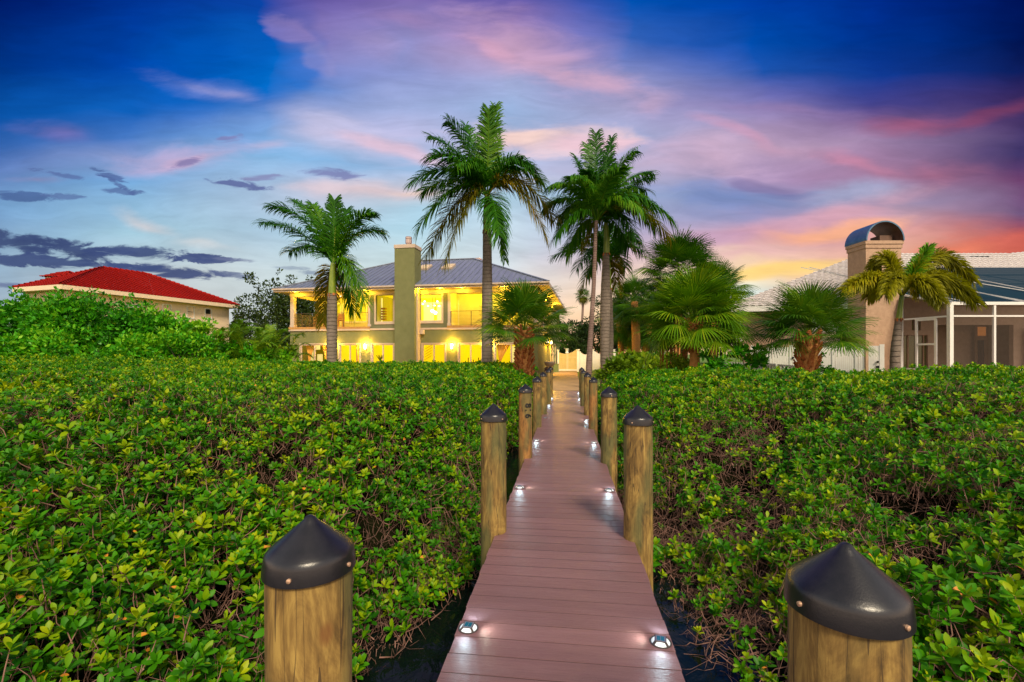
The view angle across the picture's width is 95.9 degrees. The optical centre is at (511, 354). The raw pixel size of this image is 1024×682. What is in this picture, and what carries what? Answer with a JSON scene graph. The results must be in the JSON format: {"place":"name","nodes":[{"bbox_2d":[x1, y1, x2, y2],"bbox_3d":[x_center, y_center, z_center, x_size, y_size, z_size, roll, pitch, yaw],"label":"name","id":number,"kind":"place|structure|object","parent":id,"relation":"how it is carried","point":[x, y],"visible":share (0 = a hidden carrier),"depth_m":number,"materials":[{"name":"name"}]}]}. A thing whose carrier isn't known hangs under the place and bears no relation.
{"place":"outdoors","nodes":[
{"label":"outdoors","id":0,"kind":"place"},
{"bbox_2d":[81,321,121,353],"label":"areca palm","id":1,"kind":"object","parent":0,"point":[105,336],"visible":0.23,"depth_m":22.89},
{"bbox_2d":[204,318,257,343],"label":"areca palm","id":2,"kind":"object","parent":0,"point":[236,325],"visible":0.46,"depth_m":24.69,"materials":[{"name":"plant"}]},
{"bbox_2d":[0,0,1023,353],"label":"sky","id":3,"kind":"structure","parent":0,"point":[148,136],"materials":[{"name":"blue"}]},
{"bbox_2d":[553,371,578,390],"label":"path","id":4,"kind":"structure","parent":0,"point":[565,380],"depth_m":27.26,"materials":[{"name":"concrete"}]},
{"bbox_2d":[544,361,554,366],"bbox_3d":[2.741,1.065,33.500,0.800,1.140,0.800,0,0,0],"label":"stone planter","id":5,"kind":"object","parent":4,"relation":"on","point":[549,363],"visible":0.62,"depth_m":33.22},
{"bbox_2d":[553,364,558,371],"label":"utility box","id":6,"kind":"object","parent":4,"relation":"on","point":[555,367],"visible":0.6,"depth_m":40.80,"materials":[{"name":"beige paint"}]},
{"bbox_2d":[352,428,787,681],"bbox_3d":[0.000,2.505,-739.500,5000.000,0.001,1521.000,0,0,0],"label":"water","id":7,"kind":"structure","parent":0,"point":[423,658],"depth_m":4.11,"materials":[{"name":"black liquid"}]},
{"bbox_2d":[261,514,355,681],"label":"dock piling","id":8,"kind":"object","parent":7,"relation":"in","point":[308,563],"visible":1,"depth_m":1.19,"materials":[{"name":"brown wood"}]},
{"bbox_2d":[480,403,506,567],"bbox_3d":[-0.168,2.127,4.202,0.256,3.356,0.254,0,0,-22],"label":"dock piling","id":9,"kind":"object","parent":7,"relation":"in","point":[493,418],"visible":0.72,"depth_m":4.10,"materials":[{"name":"brown wood"}]},
{"bbox_2d":[518,384,532,471],"bbox_3d":[0.209,2.133,7.200,0.226,3.345,0.226,0,0,-37],"label":"dock piling","id":10,"kind":"object","parent":7,"relation":"in","point":[525,391],"visible":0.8,"depth_m":7.11,"materials":[{"name":"brown wood"}]},
{"bbox_2d":[532,376,541,439],"bbox_3d":[0.552,2.145,10.200,0.219,3.321,0.220,0,0,38],"label":"dock piling","id":11,"kind":"object","parent":7,"relation":"in","point":[537,403],"visible":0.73,"depth_m":10.12,"materials":[{"name":"brown wood"}]},
{"bbox_2d":[539,372,546,413],"bbox_3d":[0.834,2.137,12.400,0.211,3.335,0.211,0,0,-18],"label":"dock piling","id":12,"kind":"object","parent":7,"relation":"in","point":[543,376],"visible":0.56,"depth_m":12.31,"materials":[{"name":"brown wood"}]},
{"bbox_2d":[545,368,551,404],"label":"dock piling","id":13,"kind":"object","parent":7,"relation":"in","point":[548,371],"visible":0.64,"depth_m":14.62,"materials":[{"name":"brown wood"}]},
{"bbox_2d":[549,366,552,396],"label":"dock piling","id":14,"kind":"object","parent":7,"relation":"in","point":[550,368],"visible":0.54,"depth_m":17.13,"materials":[{"name":"brown wood"}]},
{"bbox_2d":[579,367,583,397],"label":"dock piling","id":15,"kind":"object","parent":7,"relation":"in","point":[580,369],"visible":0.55,"depth_m":16.76,"materials":[{"name":"brown wood"}]},
{"bbox_2d":[580,370,585,405],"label":"dock piling","id":16,"kind":"object","parent":7,"relation":"in","point":[582,373],"visible":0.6,"depth_m":14.23,"materials":[{"name":"brown wood"}]},
{"bbox_2d":[584,372,590,414],"bbox_3d":[1.995,2.140,12.198,0.209,3.329,0.209,0,0,16],"label":"dock piling","id":17,"kind":"object","parent":7,"relation":"in","point":[587,376],"visible":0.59,"depth_m":12.12,"materials":[{"name":"brown wood"}]},
{"bbox_2d":[588,377,597,440],"bbox_3d":[1.752,2.146,9.951,0.208,3.319,0.207,0,0,31],"label":"dock piling","id":18,"kind":"object","parent":7,"relation":"in","point":[593,410],"visible":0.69,"depth_m":9.87,"materials":[{"name":"brown wood"}]},
{"bbox_2d":[600,386,617,492],"bbox_3d":[1.438,2.140,6.850,0.255,3.330,0.255,0,0,-44],"label":"dock piling","id":19,"kind":"object","parent":7,"relation":"in","point":[608,395],"visible":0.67,"depth_m":6.75,"materials":[{"name":"brown wood"}]},
{"bbox_2d":[622,405,653,590],"bbox_3d":[1.104,2.126,4.050,0.267,3.358,0.266,0,0,-30],"label":"dock piling","id":20,"kind":"object","parent":7,"relation":"in","point":[637,421],"visible":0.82,"depth_m":3.94,"materials":[{"name":"brown wood"}]},
{"bbox_2d":[783,542,916,681],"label":"dock piling","id":21,"kind":"object","parent":7,"relation":"in","point":[851,614],"visible":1,"depth_m":1.01,"materials":[{"name":"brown wood"}]},
{"bbox_2d":[561,354,742,389],"bbox_3d":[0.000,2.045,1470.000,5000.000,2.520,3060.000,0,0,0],"label":"ground","id":22,"kind":"structure","parent":0,"point":[701,363],"depth_m":49.78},
{"bbox_2d":[0,300,36,346],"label":"green shrub","id":23,"kind":"object","parent":22,"relation":"on","point":[9,324],"visible":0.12,"depth_m":22.95,"materials":[{"name":"green plant"}]},
{"bbox_2d":[0,286,66,348],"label":"green shrub","id":24,"kind":"object","parent":22,"relation":"on","point":[24,296],"visible":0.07,"depth_m":22.93,"materials":[{"name":"green plant"}]},
{"bbox_2d":[0,326,77,356],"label":"green shrub","id":25,"kind":"object","parent":22,"relation":"on","point":[16,344],"visible":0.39,"depth_m":20.92,"materials":[{"name":"green plant"}]},
{"bbox_2d":[12,285,115,355],"bbox_3d":[-22.258,-0.945,22.966,4.397,5.199,3.694,0,0,26],"label":"green shrub","id":26,"kind":"object","parent":22,"relation":"on","point":[67,316],"visible":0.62,"depth_m":22.52,"materials":[{"name":"green plant"}]},
{"bbox_2d":[22,323,120,357],"bbox_3d":[-19.951,0.206,21.831,4.414,3.285,3.798,0,0,-39],"label":"green shrub","id":27,"kind":"object","parent":22,"relation":"on","point":[63,346],"visible":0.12,"depth_m":20.94,"materials":[{"name":"green plant"}]},
{"bbox_2d":[74,291,138,352],"bbox_3d":[-21.911,-0.896,24.762,4.980,5.116,4.283,0,0,0],"label":"green shrub","id":28,"kind":"object","parent":22,"relation":"on","point":[94,297],"visible":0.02,"depth_m":24.46,"materials":[{"name":"green plant"}]},
{"bbox_2d":[82,297,165,355],"bbox_3d":[-19.580,-0.628,23.558,4.160,4.593,3.197,0,0,23],"label":"green shrub","id":29,"kind":"object","parent":22,"relation":"on","point":[126,318],"visible":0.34,"depth_m":23.00,"materials":[{"name":"green plant"}]},
{"bbox_2d":[12,266,239,341],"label":"red roof house","id":30,"kind":"structure","parent":22,"relation":"on","point":[188,301],"depth_m":37.04,"materials":[{"name":"tile"}]},
{"bbox_2d":[162,304,171,318],"bbox_3d":[-28.192,-3.490,37.662,0.334,1.199,0.710,0,0,0],"label":"window","id":31,"kind":"structure","parent":30,"relation":"in","point":[163,305],"depth_m":37.71,"materials":[{"name":"white plastic"}]},
{"bbox_2d":[186,305,194,318],"bbox_3d":[-27.591,-3.600,39.577,0.319,1.109,0.664,0,0,0],"label":"window","id":32,"kind":"structure","parent":30,"relation":"in","point":[190,310],"depth_m":39.65,"materials":[{"name":"white plastic"}]},
{"bbox_2d":[205,308,211,318],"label":"window","id":33,"kind":"structure","parent":30,"relation":"in","point":[207,310],"depth_m":41.25,"materials":[{"name":"glass"}]},
{"bbox_2d":[83,326,186,358],"bbox_3d":[-17.578,0.281,21.387,4.737,3.369,3.674,0,0,-25],"label":"green shrub","id":34,"kind":"object","parent":22,"relation":"on","point":[142,347],"visible":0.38,"depth_m":21.04,"materials":[{"name":"green plant"}]},
{"bbox_2d":[127,304,180,356],"bbox_3d":[-19.014,-0.491,24.409,4.219,4.317,3.672,0,0,0],"label":"green shrub","id":35,"kind":"object","parent":22,"relation":"on","point":[152,310],"visible":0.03,"depth_m":24.03,"materials":[{"name":"green plant"}]},
{"bbox_2d":[153,309,195,358],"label":"green shrub","id":36,"kind":"object","parent":22,"relation":"on","point":[166,323],"visible":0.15,"depth_m":23.61,"materials":[{"name":"green plant"}]},
{"bbox_2d":[149,322,228,359],"bbox_3d":[-15.211,0.114,22.145,4.006,3.220,3.256,0,0,0],"label":"green shrub","id":37,"kind":"object","parent":22,"relation":"on","point":[202,345],"visible":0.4,"depth_m":22.16,"materials":[{"name":"green plant"}]},
{"bbox_2d":[177,313,217,351],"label":"green shrub","id":38,"kind":"object","parent":22,"relation":"on","point":[199,324],"visible":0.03,"depth_m":24.83,"materials":[{"name":"green plant"}]},
{"bbox_2d":[178,327,245,358],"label":"areca palm","id":39,"kind":"object","parent":22,"relation":"on","point":[222,329],"visible":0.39,"depth_m":23.82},
{"bbox_2d":[192,333,231,359],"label":"green shrub","id":40,"kind":"object","parent":22,"relation":"on","point":[216,343],"visible":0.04,"depth_m":23.64,"materials":[{"name":"green plant"}]},
{"bbox_2d":[217,338,259,360],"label":"green shrub","id":41,"kind":"object","parent":22,"relation":"on","point":[249,352],"visible":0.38,"depth_m":24.12,"materials":[{"name":"green plant"}]},
{"bbox_2d":[229,312,259,340],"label":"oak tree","id":42,"kind":"object","parent":22,"relation":"on","point":[240,326],"visible":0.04,"depth_m":45.21,"materials":[{"name":"green plant"}]},
{"bbox_2d":[217,328,283,360],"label":"areca palm","id":43,"kind":"object","parent":22,"relation":"on","point":[260,344],"visible":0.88,"depth_m":24.22,"materials":[{"name":"plant"}]},
{"bbox_2d":[248,317,278,353],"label":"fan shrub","id":44,"kind":"object","parent":22,"relation":"on","point":[262,324],"visible":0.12,"depth_m":37.50,"materials":[{"name":"green plant"}]},
{"bbox_2d":[245,341,293,361],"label":"green shrub","id":45,"kind":"object","parent":22,"relation":"on","point":[282,353],"visible":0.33,"depth_m":25.39,"materials":[{"name":"green plant"}]},
{"bbox_2d":[227,267,315,348],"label":"oak tree","id":46,"kind":"object","parent":22,"relation":"on","point":[281,320],"visible":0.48,"depth_m":42.30,"materials":[{"name":"green plant"}]},
{"bbox_2d":[243,324,299,357],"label":"areca palm","id":47,"kind":"object","parent":22,"relation":"on","point":[271,328],"visible":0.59,"depth_m":25.94,"materials":[{"name":"plant"}]},
{"bbox_2d":[256,332,314,361],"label":"areca palm","id":48,"kind":"object","parent":22,"relation":"on","point":[293,349],"visible":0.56,"depth_m":26.62,"materials":[{"name":"plant"}]},
{"bbox_2d":[252,193,389,362],"bbox_3d":[-9.283,-3.079,21.909,6.933,9.528,3.407,0,0,0],"label":"royal palm","id":49,"kind":"object","parent":22,"relation":"on","point":[336,239],"visible":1,"depth_m":21.60,"materials":[{"name":"plant"}]},
{"bbox_2d":[272,236,566,376],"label":"house","id":50,"kind":"structure","parent":22,"relation":"on","point":[421,313],"depth_m":33.66,"materials":[{"name":"yellow paint"}]},
{"bbox_2d":[299,343,326,360],"bbox_3d":[-14.711,0.395,34.494,2.504,2.420,0.142,0,0,10],"label":"sliding door","id":51,"kind":"structure","parent":50,"relation":"in","point":[314,344],"depth_m":34.49,"materials":[{"name":"white glass"}]},
{"bbox_2d":[337,314,342,326],"bbox_3d":[-13.451,-2.585,35.749,0.560,1.120,0.490,0,0,27],"label":"balcony chair","id":52,"kind":"object","parent":50,"relation":"on","point":[341,316],"visible":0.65,"depth_m":35.81,"materials":[{"name":"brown wood"}]},
{"bbox_2d":[338,343,360,362],"bbox_3d":[-11.927,0.395,34.000,1.785,2.420,0.142,0,0,10],"label":"sliding door","id":53,"kind":"structure","parent":50,"relation":"in","point":[349,344],"depth_m":33.97,"materials":[{"name":"yellow glass"}]},
{"bbox_2d":[343,303,366,322],"bbox_3d":[-12.814,-3.374,37.636,2.152,1.602,0.048,0,0,10],"label":"glazed door","id":54,"kind":"structure","parent":50,"relation":"in","point":[354,321],"depth_m":37.61,"materials":[{"name":"yellow plastic"}]},
{"bbox_2d":[371,343,393,362],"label":"sliding door","id":55,"kind":"structure","parent":50,"relation":"in","point":[372,344],"depth_m":33.54,"materials":[{"name":"yellow glass"}]},
{"bbox_2d":[374,295,393,323],"bbox_3d":[-9.059,-3.235,33.415,1.927,2.142,0.046,0,0,10],"label":"window","id":56,"kind":"structure","parent":50,"relation":"in","point":[381,322],"depth_m":33.48,"materials":[{"name":"yellow glass"}]},
{"bbox_2d":[420,293,442,323],"bbox_3d":[-5.790,-3.256,32.836,1.879,2.122,0.046,0,0,10],"label":"window","id":57,"kind":"structure","parent":50,"relation":"in","point":[424,321],"depth_m":32.71,"materials":[{"name":"yellow glass"}]},
{"bbox_2d":[421,343,445,362],"bbox_3d":[-5.553,0.395,32.871,1.874,2.420,0.142,0,0,10],"label":"sliding door","id":58,"kind":"structure","parent":50,"relation":"in","point":[422,344],"depth_m":32.86,"materials":[{"name":"glass"}]},
{"bbox_2d":[458,343,481,362],"bbox_3d":[-2.895,0.395,32.400,1.864,2.420,0.142,0,0,10],"label":"sliding door","id":59,"kind":"structure","parent":50,"relation":"in","point":[470,344],"depth_m":32.41,"materials":[{"name":"glass"}]},
{"bbox_2d":[494,342,513,361],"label":"sliding door","id":60,"kind":"structure","parent":50,"relation":"in","point":[506,343],"depth_m":31.96,"materials":[{"name":"glass"}]},
{"bbox_2d":[553,344,555,363],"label":"window","id":61,"kind":"structure","parent":50,"relation":"in","point":[554,344],"depth_m":45.90,"materials":[{"name":"beige"}]},
{"bbox_2d":[403,101,562,362],"bbox_3d":[-1.234,-5.276,21.497,7.623,13.922,4.959,0,0,-15],"label":"royal palm","id":62,"kind":"object","parent":22,"relation":"on","point":[478,172],"visible":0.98,"depth_m":21.10,"materials":[{"name":"plant"}]},
{"bbox_2d":[0,353,1023,681],"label":"mangrove hedge","id":63,"kind":"object","parent":22,"relation":"on","point":[910,481],"visible":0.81,"depth_m":5.04,"materials":[{"name":"plant"}]},
{"bbox_2d":[470,278,580,378],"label":"sabal palm","id":64,"kind":"object","parent":22,"relation":"on","point":[523,302],"visible":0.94,"depth_m":17.60,"materials":[{"name":"green plant"}]},
{"bbox_2d":[437,391,684,681],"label":"boardwalk","id":65,"kind":"structure","parent":22,"relation":"on","point":[562,591],"depth_m":3.16,"materials":[{"name":"wood"}]},
{"bbox_2d":[458,621,478,633],"bbox_3d":[-0.256,1.593,2.704,0.121,0.022,0.121,0,0,12],"label":"deck light","id":66,"kind":"object","parent":65,"relation":"on","point":[466,627],"visible":1,"depth_m":2.68,"materials":[{"name":"grey"}]},
{"bbox_2d":[604,488,614,491],"bbox_3d":[1.146,1.593,5.432,0.121,0.022,0.121,0,0,19],"label":"deck light","id":67,"kind":"object","parent":65,"relation":"on","point":[609,490],"visible":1,"depth_m":5.41,"materials":[{"name":"grey"}]},
{"bbox_2d":[649,634,671,648],"bbox_3d":[0.828,1.593,2.571,0.121,0.022,0.121,0,0,17],"label":"deck light","id":68,"kind":"object","parent":65,"relation":"on","point":[660,641],"visible":1,"depth_m":2.55,"materials":[{"name":"grey"}]},
{"bbox_2d":[557,350,577,371],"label":"garden gate","id":69,"kind":"structure","parent":22,"relation":"on","point":[574,360],"depth_m":43.11,"materials":[{"name":"beige paint"}]},
{"bbox_2d":[559,319,594,364],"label":"garden tree","id":70,"kind":"object","parent":22,"relation":"on","point":[576,336],"visible":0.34,"depth_m":55.28,"materials":[{"name":"green plant"}]},
{"bbox_2d":[574,287,590,324],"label":"washingtonia palm","id":71,"kind":"object","parent":22,"relation":"on","point":[583,299],"visible":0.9,"depth_m":69.81,"materials":[{"name":"green plant"}]},
{"bbox_2d":[578,349,586,371],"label":"garden fence","id":72,"kind":"object","parent":22,"relation":"on","point":[581,359],"visible":0.47,"depth_m":42.92,"materials":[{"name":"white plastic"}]},
{"bbox_2d":[566,320,599,359],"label":"garden tree","id":73,"kind":"object","parent":22,"relation":"on","point":[597,337],"visible":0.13,"depth_m":58.85,"materials":[{"name":"green plant"}]},
{"bbox_2d":[592,349,599,369],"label":"garden fence","id":74,"kind":"object","parent":22,"relation":"on","point":[594,360],"visible":0.2,"depth_m":42.63,"materials":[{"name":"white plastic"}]},
{"bbox_2d":[548,225,650,359],"bbox_3d":[5.298,-3.133,26.798,6.206,9.636,3.485,0,0,-12],"label":"royal palm","id":75,"kind":"object","parent":22,"relation":"on","point":[618,267],"visible":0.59,"depth_m":26.88,"materials":[{"name":"plant"}]},
{"bbox_2d":[555,152,660,386],"bbox_3d":[5.027,-4.222,22.976,5.855,11.813,4.132,0,0,0],"label":"royal palm","id":76,"kind":"object","parent":22,"relation":"on","point":[605,315],"visible":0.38,"depth_m":22.82,"materials":[{"name":"plant"}]},
{"bbox_2d":[539,128,679,377],"bbox_3d":[4.515,-4.653,21.965,6.787,12.690,4.938,0,0,0],"label":"coconut palm","id":77,"kind":"object","parent":22,"relation":"on","point":[602,196],"visible":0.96,"depth_m":21.80,"materials":[{"name":"plant"}]},
{"bbox_2d":[579,291,644,354],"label":"garden tree","id":78,"kind":"object","parent":22,"relation":"on","point":[586,325],"visible":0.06,"depth_m":56.01,"materials":[{"name":"green plant"}]},
{"bbox_2d":[593,351,631,381],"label":"garden plant","id":79,"kind":"object","parent":22,"relation":"on","point":[616,364],"visible":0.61,"depth_m":21.26,"materials":[{"name":"green plant"}]},
{"bbox_2d":[594,301,631,353],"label":"sabal palm","id":80,"kind":"object","parent":22,"relation":"on","point":[620,336],"visible":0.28,"depth_m":35.18,"materials":[{"name":"green plant"}]},
{"bbox_2d":[617,320,644,351],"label":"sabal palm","id":81,"kind":"object","parent":22,"relation":"on","point":[627,347],"visible":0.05,"depth_m":37.34,"materials":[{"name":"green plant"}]},
{"bbox_2d":[611,348,653,368],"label":"garden plant","id":82,"kind":"object","parent":22,"relation":"on","point":[629,354],"visible":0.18,"depth_m":22.70,"materials":[{"name":"green plant"}]},
{"bbox_2d":[613,289,657,352],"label":"garden tree","id":83,"kind":"object","parent":22,"relation":"on","point":[655,327],"visible":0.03,"depth_m":49.71,"materials":[{"name":"green plant"}]},
{"bbox_2d":[612,274,659,352],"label":"sabal palm","id":84,"kind":"object","parent":22,"relation":"on","point":[633,287],"visible":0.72,"depth_m":32.67,"materials":[{"name":"green plant"}]},
{"bbox_2d":[624,295,674,351],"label":"sabal palm","id":85,"kind":"object","parent":22,"relation":"on","point":[647,346],"visible":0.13,"depth_m":34.34,"materials":[{"name":"green plant"}]},
{"bbox_2d":[631,352,668,370],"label":"garden plant","id":86,"kind":"object","parent":22,"relation":"on","point":[641,362],"visible":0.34,"depth_m":21.82,"materials":[{"name":"green plant"}]},
{"bbox_2d":[660,343,667,368],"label":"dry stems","id":87,"kind":"object","parent":22,"relation":"on","point":[663,358],"visible":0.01,"depth_m":18.59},
{"bbox_2d":[654,351,682,364],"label":"garden plant","id":88,"kind":"object","parent":22,"relation":"on","point":[656,357],"visible":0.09,"depth_m":23.69,"materials":[{"name":"green plant"}]},
{"bbox_2d":[652,353,689,371],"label":"garden plant","id":89,"kind":"object","parent":22,"relation":"on","point":[679,363],"visible":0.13,"depth_m":17.83,"materials":[{"name":"green plant"}]},
{"bbox_2d":[670,342,678,364],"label":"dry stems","id":90,"kind":"object","parent":22,"relation":"on","point":[671,350],"visible":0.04,"depth_m":18.58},
{"bbox_2d":[627,225,726,353],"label":"sabal palm","id":91,"kind":"object","parent":22,"relation":"on","point":[688,251],"visible":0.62,"depth_m":26.06,"materials":[{"name":"green plant"}]},
{"bbox_2d":[677,329,687,361],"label":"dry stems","id":92,"kind":"object","parent":22,"relation":"on","point":[685,354],"visible":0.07,"depth_m":18.58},
{"bbox_2d":[632,259,765,366],"bbox_3d":[6.580,-0.791,16.513,4.495,4.978,4.484,0,0,42],"label":"sabal palm","id":93,"kind":"object","parent":22,"relation":"on","point":[700,293],"visible":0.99,"depth_m":15.68,"materials":[{"name":"green plant"}]},
{"bbox_2d":[671,311,742,362],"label":"garden tree","id":94,"kind":"object","parent":22,"relation":"on","point":[721,354],"visible":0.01,"depth_m":35.35,"materials":[{"name":"green plant"}]},
{"bbox_2d":[688,349,732,388],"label":"garden plant","id":95,"kind":"object","parent":22,"relation":"on","point":[714,363],"visible":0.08,"depth_m":14.93,"materials":[{"name":"green plant"}]},
{"bbox_2d":[683,256,757,359],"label":"sabal palm","id":96,"kind":"object","parent":22,"relation":"on","point":[735,271],"visible":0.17,"depth_m":25.41,"materials":[{"name":"green plant"}]},
{"bbox_2d":[726,342,769,390],"bbox_3d":[7.853,0.679,15.071,1.855,2.150,1.266,0,0,-19],"label":"garden plant","id":97,"kind":"object","parent":22,"relation":"on","point":[755,361],"visible":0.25,"depth_m":14.96,"materials":[{"name":"green plant"}]},
{"bbox_2d":[723,362,775,370],"bbox_3d":[9.213,0.959,18.079,0.075,1.291,2.173,0,0,-34],"label":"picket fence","id":98,"kind":"object","parent":22,"relation":"on","point":[771,365],"visible":0.12,"depth_m":17.50,"materials":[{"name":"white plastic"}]},
{"bbox_2d":[739,279,882,372],"bbox_3d":[9.306,-0.073,14.591,3.970,4.690,3.754,0,0,0],"label":"sabal palm","id":99,"kind":"object","parent":22,"relation":"on","point":[817,306],"visible":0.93,"depth_m":14.02,"materials":[{"name":"green plant"}]},
{"bbox_2d":[751,344,883,372],"bbox_3d":[12.777,0.555,19.609,4.740,1.900,0.150,0,0,36],"label":"tall white fence","id":100,"kind":"object","parent":22,"relation":"on","point":[838,361],"visible":0.19,"depth_m":19.00,"materials":[{"name":"plastic"}]},
{"bbox_2d":[777,364,858,374],"bbox_3d":[10.790,0.983,16.367,2.410,1.245,0.075,0,0,30],"label":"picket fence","id":101,"kind":"object","parent":22,"relation":"on","point":[782,366],"visible":0.13,"depth_m":16.74,"materials":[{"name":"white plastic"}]},
{"bbox_2d":[816,352,837,372],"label":"garden plant","id":102,"kind":"object","parent":22,"relation":"on","point":[829,368],"visible":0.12,"depth_m":14.00,"materials":[{"name":"green plant"}]},
{"bbox_2d":[732,220,1023,372],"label":"tan house","id":103,"kind":"structure","parent":22,"relation":"on","point":[973,339],"depth_m":22.20,"materials":[{"name":"paint"}]},
{"bbox_2d":[812,319,840,346],"bbox_3d":[13.979,-0.645,20.556,0.878,1.900,0.662,0,0,0],"label":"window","id":104,"kind":"structure","parent":103,"relation":"in","point":[823,332],"depth_m":20.51,"materials":[{"name":"grey glass"}]},
{"bbox_2d":[903,325,925,367],"bbox_3d":[19.472,-0.245,22.290,1.276,2.300,0.080,0,0,0],"label":"sliding door","id":105,"kind":"structure","parent":103,"relation":"in","point":[908,340],"depth_m":22.30,"materials":[{"name":"grey glass"}]},
{"bbox_2d":[974,325,987,365],"bbox_3d":[24.677,-0.320,24.255,0.706,2.450,0.050,0,0,0],"label":"lanai door","id":106,"kind":"structure","parent":103,"relation":"in","point":[980,331],"depth_m":24.25,"materials":[{"name":"beige paint"}]},
{"bbox_2d":[833,242,988,370],"bbox_3d":[12.600,-0.680,14.542,5.646,5.852,2.373,0,0,-15],"label":"foxtail palm","id":107,"kind":"object","parent":22,"relation":"on","point":[927,280],"visible":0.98,"depth_m":14.32,"materials":[{"name":"plant"}]},
{"bbox_2d":[801,267,1023,369],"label":"pool cage","id":108,"kind":"object","parent":22,"relation":"on","point":[1003,285],"visible":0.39,"depth_m":17.82,"materials":[{"name":"white metal"}]},
{"bbox_2d":[915,318,936,368],"bbox_3d":[15.542,-0.365,17.335,0.060,1.940,0.793,0,0,-8],"label":"screen door","id":109,"kind":"structure","parent":108,"relation":"in","point":[935,319],"depth_m":17.29,"materials":[{"name":"white metal"}]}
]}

